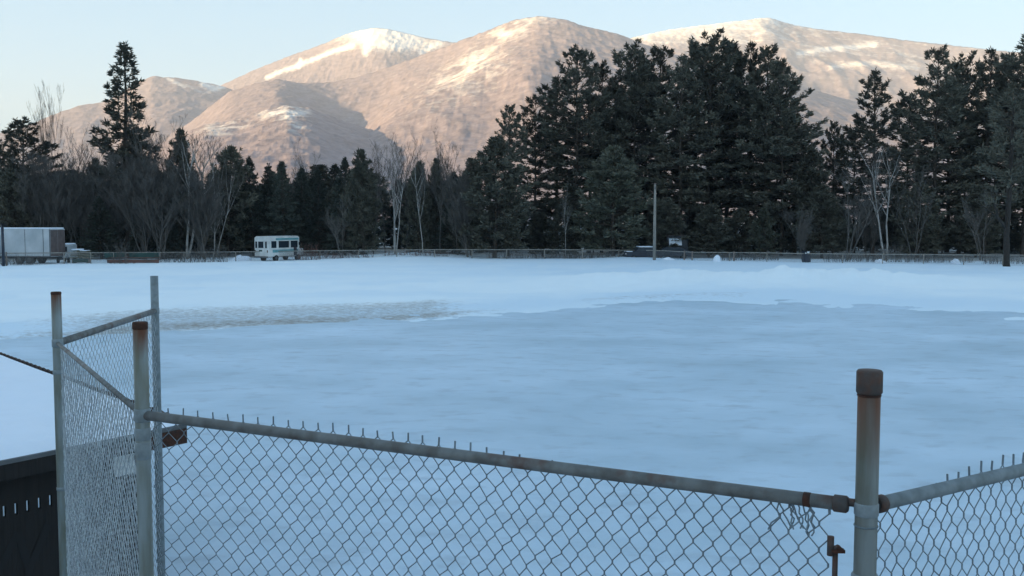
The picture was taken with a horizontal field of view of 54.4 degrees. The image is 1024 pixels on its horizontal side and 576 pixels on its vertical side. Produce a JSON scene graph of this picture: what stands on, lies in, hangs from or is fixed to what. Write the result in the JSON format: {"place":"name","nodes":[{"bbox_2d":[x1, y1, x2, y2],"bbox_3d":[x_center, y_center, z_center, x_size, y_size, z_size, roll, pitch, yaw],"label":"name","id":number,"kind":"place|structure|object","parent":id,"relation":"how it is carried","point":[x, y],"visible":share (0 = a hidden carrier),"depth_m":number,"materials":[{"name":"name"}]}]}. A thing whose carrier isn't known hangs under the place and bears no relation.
{"place":"outdoors","nodes":[
{"label":"outdoors","id":0,"kind":"place"},
{"bbox_2d":[0,76,231,172],"bbox_3d":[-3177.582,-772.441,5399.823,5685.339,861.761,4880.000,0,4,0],"label":"mountain left dome","id":1,"kind":"structure","parent":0,"point":[168,100],"depth_m":5142.50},
{"bbox_2d":[146,105,492,209],"bbox_3d":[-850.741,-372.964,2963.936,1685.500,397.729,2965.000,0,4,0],"label":"hill rocky","id":2,"kind":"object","parent":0,"point":[262,139],"visible":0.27,"depth_m":2672.27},
{"bbox_2d":[221,28,455,89],"bbox_3d":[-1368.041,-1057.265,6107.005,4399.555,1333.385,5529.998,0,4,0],"label":"mountain snow peak","id":3,"kind":"structure","parent":0,"point":[357,53],"depth_m":6341.28,"materials":[{"name":"snow"}]},
{"bbox_2d":[0,299,1023,575],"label":"ice rink","id":4,"kind":"structure","parent":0,"point":[744,393],"depth_m":21.24,"materials":[{"name":"ice"}]},
{"bbox_2d":[0,352,186,575],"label":"dugout","id":5,"kind":"object","parent":4,"relation":"on","point":[29,542],"visible":0.48,"depth_m":9.19,"materials":[{"name":"metal"}]},
{"bbox_2d":[0,239,1023,339],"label":"snow field","id":6,"kind":"structure","parent":0,"point":[200,295],"depth_m":63.14,"materials":[{"name":"snow"}]},
{"bbox_2d":[0,167,47,227],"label":"round conifer","id":7,"kind":"object","parent":6,"relation":"on","point":[6,188],"visible":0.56,"depth_m":110.62,"materials":[{"name":"plant"}]},
{"bbox_2d":[0,227,64,263],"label":"box trailer","id":8,"kind":"object","parent":6,"relation":"on","point":[32,241],"visible":0.56,"depth_m":98.37,"materials":[{"name":"white paint"}]},
{"bbox_2d":[0,116,68,226],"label":"white pine","id":9,"kind":"object","parent":6,"relation":"on","point":[30,140],"visible":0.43,"depth_m":117.04,"materials":[{"name":"green plant"}]},
{"bbox_2d":[41,81,64,177],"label":"birch","id":10,"kind":"object","parent":6,"relation":"on","point":[50,134],"visible":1,"depth_m":118.06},
{"bbox_2d":[62,125,101,249],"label":"birch","id":11,"kind":"object","parent":6,"relation":"on","point":[89,168],"visible":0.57,"depth_m":117.57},
{"bbox_2d":[74,130,123,251],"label":"birch","id":12,"kind":"object","parent":6,"relation":"on","point":[106,173],"visible":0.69,"depth_m":113.41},
{"bbox_2d":[78,196,122,258],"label":"spruce","id":13,"kind":"object","parent":6,"relation":"on","point":[102,226],"visible":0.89,"depth_m":110.35,"materials":[{"name":"plant"}]},
{"bbox_2d":[80,41,162,255],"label":"spruce","id":14,"kind":"object","parent":6,"relation":"on","point":[117,116],"visible":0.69,"depth_m":119.02,"materials":[{"name":"plant"}]},
{"bbox_2d":[106,135,165,245],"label":"round conifer","id":15,"kind":"object","parent":6,"relation":"on","point":[121,238],"visible":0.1,"depth_m":122.29,"materials":[{"name":"plant"}]},
{"bbox_2d":[126,219,156,258],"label":"spruce","id":16,"kind":"object","parent":6,"relation":"on","point":[132,247],"visible":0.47,"depth_m":111.58,"materials":[{"name":"plant"}]},
{"bbox_2d":[121,83,167,251],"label":"birch","id":17,"kind":"object","parent":6,"relation":"on","point":[136,132],"visible":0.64,"depth_m":117.37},
{"bbox_2d":[111,160,180,251],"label":"birch","id":18,"kind":"object","parent":6,"relation":"on","point":[148,233],"visible":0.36,"depth_m":110.62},
{"bbox_2d":[136,114,186,253],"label":"birch","id":19,"kind":"object","parent":6,"relation":"on","point":[161,159],"visible":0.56,"depth_m":113.92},
{"bbox_2d":[141,175,181,258],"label":"birch","id":20,"kind":"object","parent":6,"relation":"on","point":[162,229],"visible":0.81,"depth_m":109.06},
{"bbox_2d":[130,159,195,258],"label":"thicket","id":21,"kind":"object","parent":6,"relation":"on","point":[149,208],"visible":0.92,"depth_m":108.91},
{"bbox_2d":[161,222,185,258],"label":"spruce","id":22,"kind":"object","parent":6,"relation":"on","point":[177,243],"visible":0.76,"depth_m":111.74,"materials":[{"name":"plant"}]},
{"bbox_2d":[157,127,203,255],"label":"round conifer","id":23,"kind":"object","parent":6,"relation":"on","point":[182,232],"visible":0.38,"depth_m":119.63,"materials":[{"name":"plant"}]},
{"bbox_2d":[166,131,222,258],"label":"birch","id":24,"kind":"object","parent":6,"relation":"on","point":[199,168],"visible":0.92,"depth_m":111.36,"materials":[{"name":"grey plant"}]},
{"bbox_2d":[163,160,230,257],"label":"birch","id":25,"kind":"object","parent":6,"relation":"on","point":[193,182],"visible":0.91,"depth_m":109.53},
{"bbox_2d":[202,129,244,256],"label":"birch","id":26,"kind":"object","parent":6,"relation":"on","point":[222,177],"visible":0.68,"depth_m":115.49,"materials":[{"name":"grey plant"}]},
{"bbox_2d":[195,145,258,255],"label":"round conifer","id":27,"kind":"object","parent":6,"relation":"on","point":[229,153],"visible":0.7,"depth_m":118.73,"materials":[{"name":"plant"}]},
{"bbox_2d":[229,156,273,255],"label":"spruce","id":28,"kind":"object","parent":6,"relation":"on","point":[257,207],"visible":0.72,"depth_m":119.84,"materials":[{"name":"plant"}]},
{"bbox_2d":[249,163,287,246],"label":"spruce","id":29,"kind":"object","parent":6,"relation":"on","point":[267,189],"visible":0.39,"depth_m":122.90,"materials":[{"name":"plant"}]},
{"bbox_2d":[254,236,302,260],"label":"shuttle bus","id":30,"kind":"object","parent":6,"relation":"on","point":[268,246],"visible":0.86,"depth_m":105.04,"materials":[{"name":"white paint"}]},
{"bbox_2d":[260,161,309,249],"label":"spruce","id":31,"kind":"object","parent":6,"relation":"on","point":[282,203],"visible":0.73,"depth_m":119.12,"materials":[{"name":"plant"}]},
{"bbox_2d":[278,165,322,252],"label":"spruce","id":32,"kind":"object","parent":6,"relation":"on","point":[301,173],"visible":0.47,"depth_m":122.38,"materials":[{"name":"plant"}]},
{"bbox_2d":[300,167,339,254],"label":"spruce","id":33,"kind":"object","parent":6,"relation":"on","point":[319,240],"visible":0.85,"depth_m":120.35,"materials":[{"name":"plant"}]},
{"bbox_2d":[305,164,335,200],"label":"conifer","id":34,"kind":"object","parent":6,"relation":"on","point":[326,177],"visible":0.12,"depth_m":149.14,"materials":[{"name":"plant"}]},
{"bbox_2d":[316,187,354,252],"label":"conifer","id":35,"kind":"object","parent":6,"relation":"on","point":[332,196],"visible":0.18,"depth_m":127.88,"materials":[{"name":"plant"}]},
{"bbox_2d":[322,196,351,257],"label":"birch","id":36,"kind":"object","parent":6,"relation":"on","point":[333,226],"visible":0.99,"depth_m":109.91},
{"bbox_2d":[323,157,366,255],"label":"spruce","id":37,"kind":"object","parent":6,"relation":"on","point":[346,172],"visible":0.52,"depth_m":118.24,"materials":[{"name":"plant"}]},
{"bbox_2d":[336,148,386,254],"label":"round conifer","id":38,"kind":"object","parent":6,"relation":"on","point":[362,187],"visible":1,"depth_m":113.85,"materials":[{"name":"plant"}]},
{"bbox_2d":[367,140,385,250],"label":"birch","id":39,"kind":"object","parent":6,"relation":"on","point":[380,180],"visible":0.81,"depth_m":120.31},
{"bbox_2d":[366,172,395,242],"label":"conifer","id":40,"kind":"object","parent":6,"relation":"on","point":[386,203],"visible":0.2,"depth_m":154.76,"materials":[{"name":"plant"}]},
{"bbox_2d":[376,133,412,253],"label":"birch","id":41,"kind":"object","parent":6,"relation":"on","point":[394,186],"visible":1,"depth_m":111.51,"materials":[{"name":"grey plant"}]},
{"bbox_2d":[377,180,412,248],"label":"conifer","id":42,"kind":"object","parent":6,"relation":"on","point":[390,210],"visible":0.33,"depth_m":149.41,"materials":[{"name":"plant"}]},
{"bbox_2d":[386,176,426,245],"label":"conifer","id":43,"kind":"object","parent":6,"relation":"on","point":[403,215],"visible":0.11,"depth_m":143.60,"materials":[{"name":"plant"}]},
{"bbox_2d":[400,134,432,254],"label":"birch","id":44,"kind":"object","parent":6,"relation":"on","point":[421,182],"visible":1,"depth_m":112.03,"materials":[{"name":"grey plant"}]},
{"bbox_2d":[400,160,437,252],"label":"round conifer","id":45,"kind":"object","parent":6,"relation":"on","point":[425,205],"visible":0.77,"depth_m":117.31,"materials":[{"name":"plant"}]},
{"bbox_2d":[419,158,452,248],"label":"round conifer","id":46,"kind":"object","parent":6,"relation":"on","point":[432,209],"visible":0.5,"depth_m":120.05,"materials":[{"name":"plant"}]},
{"bbox_2d":[421,119,455,252],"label":"birch","id":47,"kind":"object","parent":6,"relation":"on","point":[433,188],"visible":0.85,"depth_m":114.87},
{"bbox_2d":[432,140,460,254],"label":"birch","id":48,"kind":"object","parent":6,"relation":"on","point":[444,159],"visible":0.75,"depth_m":114.28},
{"bbox_2d":[429,172,468,254],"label":"spruce","id":49,"kind":"object","parent":6,"relation":"on","point":[443,240],"visible":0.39,"depth_m":117.39,"materials":[{"name":"plant"}]},
{"bbox_2d":[436,157,486,256],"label":"birch","id":50,"kind":"object","parent":6,"relation":"on","point":[459,203],"visible":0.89,"depth_m":111.30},
{"bbox_2d":[446,156,494,255],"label":"round conifer","id":51,"kind":"object","parent":6,"relation":"on","point":[473,169],"visible":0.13,"depth_m":115.05,"materials":[{"name":"plant"}]},
{"bbox_2d":[459,134,537,257],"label":"round conifer","id":52,"kind":"object","parent":6,"relation":"on","point":[490,165],"visible":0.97,"depth_m":110.31,"materials":[{"name":"plant"}]},
{"bbox_2d":[0,249,1023,265],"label":"outfield fence","id":53,"kind":"object","parent":6,"relation":"on","point":[138,254],"visible":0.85,"depth_m":102.19,"materials":[{"name":"grey wood"}]},
{"bbox_2d":[488,103,538,254],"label":"white pine","id":54,"kind":"object","parent":6,"relation":"on","point":[505,128],"visible":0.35,"depth_m":116.70,"materials":[{"name":"green plant"}]},
{"bbox_2d":[50,276,1023,575],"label":"chain link fence","id":55,"kind":"object","parent":6,"relation":"on","point":[868,504],"visible":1,"depth_m":4.04,"materials":[{"name":"metal"}]},
{"bbox_2d":[507,94,567,253],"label":"white pine","id":56,"kind":"object","parent":6,"relation":"on","point":[536,152],"visible":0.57,"depth_m":124.51,"materials":[{"name":"green plant"}]},
{"bbox_2d":[523,212,560,256],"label":"round conifer","id":57,"kind":"object","parent":6,"relation":"on","point":[538,234],"visible":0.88,"depth_m":117.20,"materials":[{"name":"plant"}]},
{"bbox_2d":[523,88,588,252],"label":"white pine","id":58,"kind":"object","parent":6,"relation":"on","point":[550,153],"visible":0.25,"depth_m":125.90,"materials":[{"name":"green plant"}]},
{"bbox_2d":[544,199,586,254],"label":"round conifer","id":59,"kind":"object","parent":6,"relation":"on","point":[561,229],"visible":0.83,"depth_m":113.41,"materials":[{"name":"plant"}]},
{"bbox_2d":[521,43,638,254],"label":"white pine","id":60,"kind":"object","parent":6,"relation":"on","point":[565,85],"visible":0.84,"depth_m":121.36,"materials":[{"name":"green plant"}]},
{"bbox_2d":[553,93,632,252],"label":"white pine","id":61,"kind":"object","parent":6,"relation":"on","point":[596,110],"visible":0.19,"depth_m":127.33,"materials":[{"name":"green plant"}]},
{"bbox_2d":[568,58,642,252],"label":"white pine","id":62,"kind":"object","parent":6,"relation":"on","point":[602,73],"visible":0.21,"depth_m":129.43,"materials":[{"name":"green plant"}]},
{"bbox_2d":[562,145,656,255],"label":"round conifer","id":63,"kind":"object","parent":6,"relation":"on","point":[617,174],"visible":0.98,"depth_m":111.80,"materials":[{"name":"plant"}]},
{"bbox_2d":[590,38,678,245],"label":"white pine","id":64,"kind":"object","parent":6,"relation":"on","point":[637,75],"visible":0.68,"depth_m":123.27,"materials":[{"name":"green plant"}]},
{"bbox_2d":[623,246,663,257],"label":"parked car","id":65,"kind":"object","parent":6,"relation":"on","point":[640,251],"visible":0.71,"depth_m":108.65,"materials":[{"name":"blue paint"}]},
{"bbox_2d":[612,67,685,245],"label":"white pine","id":66,"kind":"object","parent":6,"relation":"on","point":[653,75],"visible":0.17,"depth_m":128.04,"materials":[{"name":"green plant"}]},
{"bbox_2d":[625,44,704,215],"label":"white pine","id":67,"kind":"object","parent":6,"relation":"on","point":[660,58],"visible":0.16,"depth_m":131.62,"materials":[{"name":"green plant"}]},
{"bbox_2d":[643,197,689,256],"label":"round conifer","id":68,"kind":"object","parent":6,"relation":"on","point":[669,210],"visible":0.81,"depth_m":115.15,"materials":[{"name":"plant"}]},
{"bbox_2d":[635,53,723,234],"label":"white pine","id":69,"kind":"object","parent":6,"relation":"on","point":[682,132],"visible":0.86,"depth_m":120.13,"materials":[{"name":"green plant"}]},
{"bbox_2d":[652,47,739,249],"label":"white pine","id":70,"kind":"object","parent":6,"relation":"on","point":[693,215],"visible":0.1,"depth_m":129.79,"materials":[{"name":"green plant"}]},
{"bbox_2d":[649,27,764,254],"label":"white pine","id":71,"kind":"object","parent":6,"relation":"on","point":[732,85],"visible":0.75,"depth_m":120.90,"materials":[{"name":"green plant"}]},
{"bbox_2d":[685,203,732,257],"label":"round conifer","id":72,"kind":"object","parent":6,"relation":"on","point":[704,216],"visible":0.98,"depth_m":114.14,"materials":[{"name":"plant"}]},
{"bbox_2d":[684,36,781,250],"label":"white pine","id":73,"kind":"object","parent":6,"relation":"on","point":[727,126],"visible":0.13,"depth_m":126.64,"materials":[{"name":"green plant"}]},
{"bbox_2d":[716,208,756,255],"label":"round conifer","id":74,"kind":"object","parent":6,"relation":"on","point":[740,216],"visible":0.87,"depth_m":117.17,"materials":[{"name":"plant"}]},
{"bbox_2d":[699,40,790,254],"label":"white pine","id":75,"kind":"object","parent":6,"relation":"on","point":[741,60],"visible":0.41,"depth_m":122.82,"materials":[{"name":"green plant"}]},
{"bbox_2d":[745,207,781,258],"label":"round conifer","id":76,"kind":"object","parent":6,"relation":"on","point":[763,219],"visible":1,"depth_m":111.40,"materials":[{"name":"plant"}]},
{"bbox_2d":[714,43,814,254],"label":"white pine","id":77,"kind":"object","parent":6,"relation":"on","point":[765,53],"visible":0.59,"depth_m":119.99,"materials":[{"name":"green plant"}]},
{"bbox_2d":[740,86,820,248],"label":"white pine","id":78,"kind":"object","parent":6,"relation":"on","point":[756,212],"visible":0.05,"depth_m":125.73,"materials":[{"name":"green plant"}]},
{"bbox_2d":[732,56,832,255],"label":"white pine","id":79,"kind":"object","parent":6,"relation":"on","point":[786,78],"visible":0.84,"depth_m":118.71,"materials":[{"name":"green plant"}]},
{"bbox_2d":[763,119,834,254],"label":"white pine","id":80,"kind":"object","parent":6,"relation":"on","point":[796,160],"visible":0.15,"depth_m":122.17,"materials":[{"name":"green plant"}]},
{"bbox_2d":[781,205,819,259],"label":"birch","id":81,"kind":"object","parent":6,"relation":"on","point":[802,233],"visible":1,"depth_m":105.30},
{"bbox_2d":[773,148,842,250],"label":"round conifer","id":82,"kind":"object","parent":6,"relation":"on","point":[810,159],"visible":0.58,"depth_m":117.62,"materials":[{"name":"plant"}]},
{"bbox_2d":[790,185,852,257],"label":"round conifer","id":83,"kind":"object","parent":6,"relation":"on","point":[817,202],"visible":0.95,"depth_m":113.05,"materials":[{"name":"plant"}]},
{"bbox_2d":[820,120,856,254],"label":"white pine","id":84,"kind":"object","parent":6,"relation":"on","point":[833,148],"visible":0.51,"depth_m":123.75,"materials":[{"name":"green plant"}]},
{"bbox_2d":[827,123,882,252],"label":"white pine","id":85,"kind":"object","parent":6,"relation":"on","point":[855,150],"visible":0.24,"depth_m":128.58,"materials":[{"name":"green plant"}]},
{"bbox_2d":[830,161,895,259],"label":"birch","id":86,"kind":"object","parent":6,"relation":"on","point":[853,213],"visible":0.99,"depth_m":106.92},
{"bbox_2d":[833,67,922,255],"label":"white pine","id":87,"kind":"object","parent":6,"relation":"on","point":[893,127],"visible":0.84,"depth_m":118.35,"materials":[{"name":"green plant"}]},
{"bbox_2d":[858,145,902,260],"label":"birch","id":88,"kind":"object","parent":6,"relation":"on","point":[876,177],"visible":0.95,"depth_m":107.12,"materials":[{"name":"grey plant"}]},
{"bbox_2d":[875,213,909,251],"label":"conifer","id":89,"kind":"object","parent":6,"relation":"on","point":[891,229],"visible":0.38,"depth_m":132.33,"materials":[{"name":"plant"}]},
{"bbox_2d":[858,92,948,244],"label":"white pine","id":90,"kind":"object","parent":6,"relation":"on","point":[903,103],"visible":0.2,"depth_m":129.56,"materials":[{"name":"green plant"}]},
{"bbox_2d":[889,159,935,259],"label":"birch","id":91,"kind":"object","parent":6,"relation":"on","point":[920,201],"visible":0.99,"depth_m":109.12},
{"bbox_2d":[888,181,956,257],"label":"round conifer","id":92,"kind":"object","parent":6,"relation":"on","point":[931,223],"visible":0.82,"depth_m":114.03,"materials":[{"name":"plant"}]},
{"bbox_2d":[887,44,988,255],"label":"white pine","id":93,"kind":"object","parent":6,"relation":"on","point":[950,86],"visible":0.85,"depth_m":119.03,"materials":[{"name":"green plant"}]},
{"bbox_2d":[897,76,982,252],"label":"white pine","id":94,"kind":"object","parent":6,"relation":"on","point":[948,216],"visible":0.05,"depth_m":131.54,"materials":[{"name":"green plant"}]},
{"bbox_2d":[917,50,1002,253],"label":"white pine","id":95,"kind":"object","parent":6,"relation":"on","point":[965,76],"visible":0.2,"depth_m":125.77,"materials":[{"name":"green plant"}]},
{"bbox_2d":[943,184,1010,257],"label":"round conifer","id":96,"kind":"object","parent":6,"relation":"on","point":[978,190],"visible":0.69,"depth_m":114.06,"materials":[{"name":"plant"}]},
{"bbox_2d":[937,45,1023,255],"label":"white pine","id":97,"kind":"object","parent":6,"relation":"on","point":[974,115],"visible":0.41,"depth_m":120.33,"materials":[{"name":"green plant"}]},
{"bbox_2d":[960,183,1000,260],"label":"birch","id":98,"kind":"object","parent":6,"relation":"on","point":[974,225],"visible":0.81,"depth_m":107.05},
{"bbox_2d":[964,51,1023,253],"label":"white pine","id":99,"kind":"object","parent":6,"relation":"on","point":[1008,81],"visible":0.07,"depth_m":124.37,"materials":[{"name":"green plant"}]},
{"bbox_2d":[967,34,1023,256],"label":"white pine","id":100,"kind":"object","parent":6,"relation":"on","point":[1013,64],"visible":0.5,"depth_m":117.20,"materials":[{"name":"green plant"}]},
{"bbox_2d":[973,90,1023,266],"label":"forked pine","id":101,"kind":"object","parent":6,"relation":"on","point":[997,145],"visible":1,"depth_m":91.48,"materials":[{"name":"green plant"}]},
{"bbox_2d":[0,0,1023,132],"label":"sky","id":102,"kind":"structure","parent":0,"point":[70,43],"materials":[{"name":"blue"}]},
{"bbox_2d":[117,16,1021,221],"bbox_3d":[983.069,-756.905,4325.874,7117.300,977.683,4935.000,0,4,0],"label":"mountain","id":103,"kind":"structure","parent":0,"point":[464,91],"depth_m":3874.71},
{"bbox_2d":[630,18,1023,118],"bbox_3d":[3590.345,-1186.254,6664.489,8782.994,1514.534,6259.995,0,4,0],"label":"mountain","id":104,"kind":"structure","parent":0,"point":[840,64],"depth_m":6756.61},
{"label":"ground","id":105,"kind":"structure","parent":0,"visible":0},
{"bbox_2d":[9,146,82,227],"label":"thicket","id":106,"kind":"object","parent":105,"relation":"on","point":[34,166],"visible":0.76,"depth_m":109.35,"materials":[{"name":"plant"}]},
{"bbox_2d":[22,153,90,242],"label":"thicket","id":107,"kind":"object","parent":105,"relation":"on","point":[48,181],"visible":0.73,"depth_m":109.08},
{"bbox_2d":[53,171,106,258],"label":"thicket","id":108,"kind":"object","parent":105,"relation":"on","point":[77,197],"visible":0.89,"depth_m":110.45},
{"bbox_2d":[87,176,133,246],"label":"thicket","id":109,"kind":"object","parent":105,"relation":"on","point":[117,217],"visible":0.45,"depth_m":113.01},
{"bbox_2d":[100,145,170,258],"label":"thicket","id":110,"kind":"object","parent":105,"relation":"on","point":[126,180],"visible":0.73,"depth_m":109.28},
{"bbox_2d":[185,176,225,258],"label":"thicket","id":111,"kind":"object","parent":105,"relation":"on","point":[209,220],"visible":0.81,"depth_m":110.21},
{"bbox_2d":[853,199,887,257],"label":"thicket","id":112,"kind":"object","parent":105,"relation":"on","point":[871,227],"visible":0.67,"depth_m":113.85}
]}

